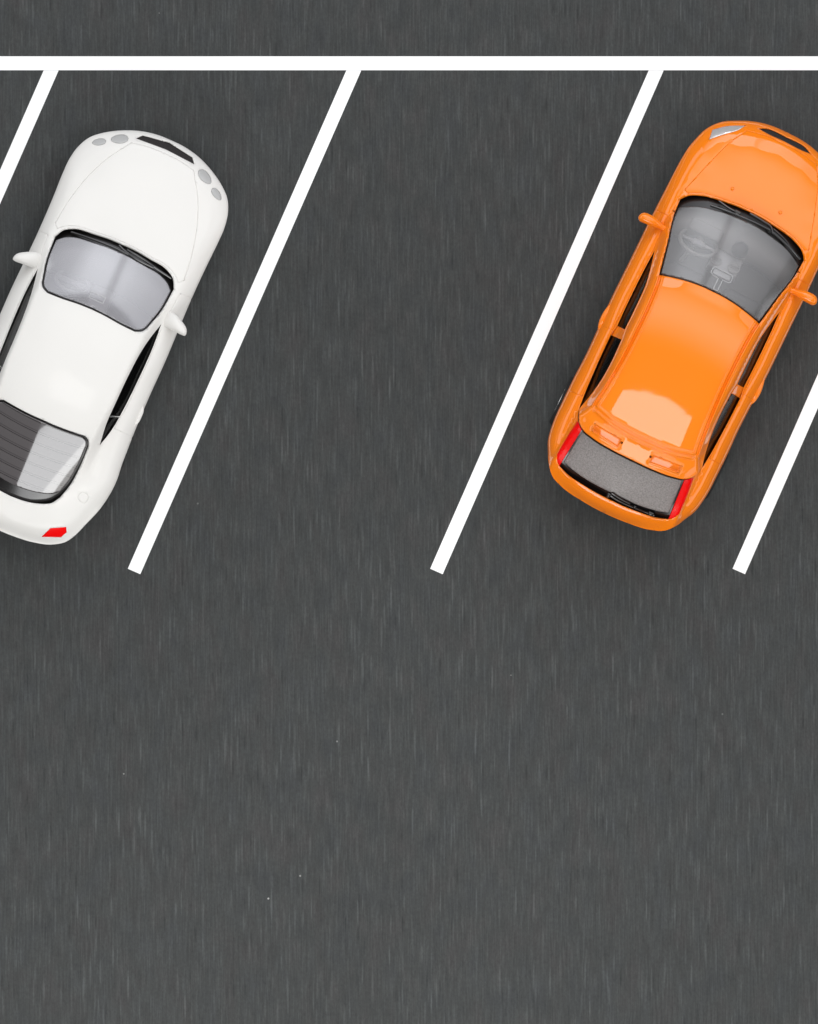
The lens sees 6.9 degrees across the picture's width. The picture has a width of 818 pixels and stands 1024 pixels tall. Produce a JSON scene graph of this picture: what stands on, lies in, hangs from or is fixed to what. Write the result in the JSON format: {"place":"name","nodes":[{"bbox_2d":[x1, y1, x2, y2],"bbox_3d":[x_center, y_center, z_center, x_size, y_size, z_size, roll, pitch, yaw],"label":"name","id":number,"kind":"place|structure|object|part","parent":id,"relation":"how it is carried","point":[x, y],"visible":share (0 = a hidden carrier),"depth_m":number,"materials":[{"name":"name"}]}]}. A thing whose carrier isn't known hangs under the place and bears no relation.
{"place":"outdoors","nodes":[
{"label":"outdoors","id":0,"kind":"place"},
{"bbox_2d":[0,0,817,1023],"bbox_3d":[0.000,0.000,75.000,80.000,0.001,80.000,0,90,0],"label":"ground","id":1,"kind":"structure","parent":0,"point":[294,728],"depth_m":75.00,"materials":[{"name":"grey asphalt"}]},
{"bbox_2d":[0,70,58,202],"bbox_3d":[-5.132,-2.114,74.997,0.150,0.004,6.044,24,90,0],"label":"parking line","id":2,"kind":"object","parent":1,"relation":"on","point":[27,123],"visible":1,"depth_m":75.00,"materials":[{"name":"white paint"}]},
{"bbox_2d":[0,130,227,544],"bbox_3d":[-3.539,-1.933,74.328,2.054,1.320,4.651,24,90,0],"label":"car","id":3,"kind":"object","parent":1,"relation":"on","point":[114,260],"visible":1,"depth_m":74.11,"materials":[{"name":"white metal"}]},
{"bbox_3d":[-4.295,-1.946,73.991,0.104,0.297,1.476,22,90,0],"label":"side window","id":4,"kind":"part","parent":3,"relation":"part of","materials":[{"name":"glass"}]},
{"bbox_3d":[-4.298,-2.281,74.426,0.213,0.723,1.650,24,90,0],"label":"door","id":5,"kind":"part","parent":3,"relation":"part of","materials":[{"name":"white metal"}]},
{"bbox_3d":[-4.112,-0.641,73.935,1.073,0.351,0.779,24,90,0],"label":"rear window","id":6,"kind":"part","parent":3,"relation":"part of","materials":[{"name":"glass"}]},
{"bbox_3d":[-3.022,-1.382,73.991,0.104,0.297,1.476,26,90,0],"label":"side window","id":7,"kind":"part","parent":3,"relation":"part of","materials":[{"name":"glass"}]},
{"bbox_3d":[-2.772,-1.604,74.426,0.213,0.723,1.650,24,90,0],"label":"door","id":8,"kind":"part","parent":3,"relation":"part of","materials":[{"name":"white metal"}]},
{"bbox_2d":[128,70,360,573],"bbox_3d":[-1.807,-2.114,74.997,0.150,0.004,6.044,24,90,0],"label":"parking line","id":9,"kind":"object","parent":1,"relation":"on","point":[243,321],"visible":1,"depth_m":75.00,"materials":[{"name":"white paint"}]},
{"bbox_2d":[0,56,817,69],"bbox_3d":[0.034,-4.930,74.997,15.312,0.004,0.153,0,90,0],"label":"road marking","id":10,"kind":"object","parent":1,"relation":"on","point":[408,62],"visible":1,"depth_m":75.00,"materials":[{"name":"white paint"}]},
{"bbox_2d":[430,70,663,573],"bbox_3d":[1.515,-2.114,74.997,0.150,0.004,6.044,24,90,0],"label":"parking line","id":11,"kind":"object","parent":1,"relation":"on","point":[546,320],"visible":1,"depth_m":75.00,"materials":[{"name":"white paint"}]},
{"bbox_2d":[547,121,817,530],"bbox_3d":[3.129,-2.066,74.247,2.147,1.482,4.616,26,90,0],"label":"car","id":12,"kind":"object","parent":1,"relation":"on","point":[665,383],"visible":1,"depth_m":74.07,"materials":[{"name":"orange metal"}]},
{"bbox_3d":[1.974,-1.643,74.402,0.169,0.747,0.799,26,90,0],"label":"door","id":13,"kind":"part","parent":12,"relation":"part of","materials":[{"name":"orange metal"}]},
{"bbox_3d":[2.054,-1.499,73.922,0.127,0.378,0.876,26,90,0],"label":"side window","id":14,"kind":"part","parent":12,"relation":"part of","materials":[{"name":"glass"}]},
{"bbox_3d":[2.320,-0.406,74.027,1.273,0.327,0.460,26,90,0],"label":"rear window","id":15,"kind":"part","parent":12,"relation":"part of","materials":[{"name":"glass"}]},
{"bbox_3d":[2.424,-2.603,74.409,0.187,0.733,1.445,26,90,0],"label":"door","id":16,"kind":"part","parent":12,"relation":"part of","materials":[{"name":"orange metal"}]},
{"bbox_3d":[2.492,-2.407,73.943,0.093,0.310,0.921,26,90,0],"label":"side window","id":17,"kind":"part","parent":12,"relation":"part of","materials":[{"name":"glass"}]},
{"bbox_3d":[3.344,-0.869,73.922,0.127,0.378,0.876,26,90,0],"label":"side window","id":18,"kind":"part","parent":12,"relation":"part of","materials":[{"name":"glass"}]},
{"bbox_3d":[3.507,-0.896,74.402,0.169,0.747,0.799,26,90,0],"label":"door","id":19,"kind":"part","parent":12,"relation":"part of","materials":[{"name":"orange metal"}]},
{"bbox_3d":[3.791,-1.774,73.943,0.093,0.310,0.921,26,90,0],"label":"side window","id":20,"kind":"part","parent":12,"relation":"part of","materials":[{"name":"glass"}]},
{"bbox_3d":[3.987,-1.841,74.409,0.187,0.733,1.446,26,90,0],"label":"door","id":21,"kind":"part","parent":12,"relation":"part of","materials":[{"name":"orange metal"}]},
{"bbox_2d":[733,375,817,573],"bbox_3d":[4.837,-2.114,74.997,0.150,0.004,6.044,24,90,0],"label":"parking line","id":22,"kind":"object","parent":1,"relation":"on","point":[776,486],"visible":1,"depth_m":75.00,"materials":[{"name":"white paint"}]}
]}

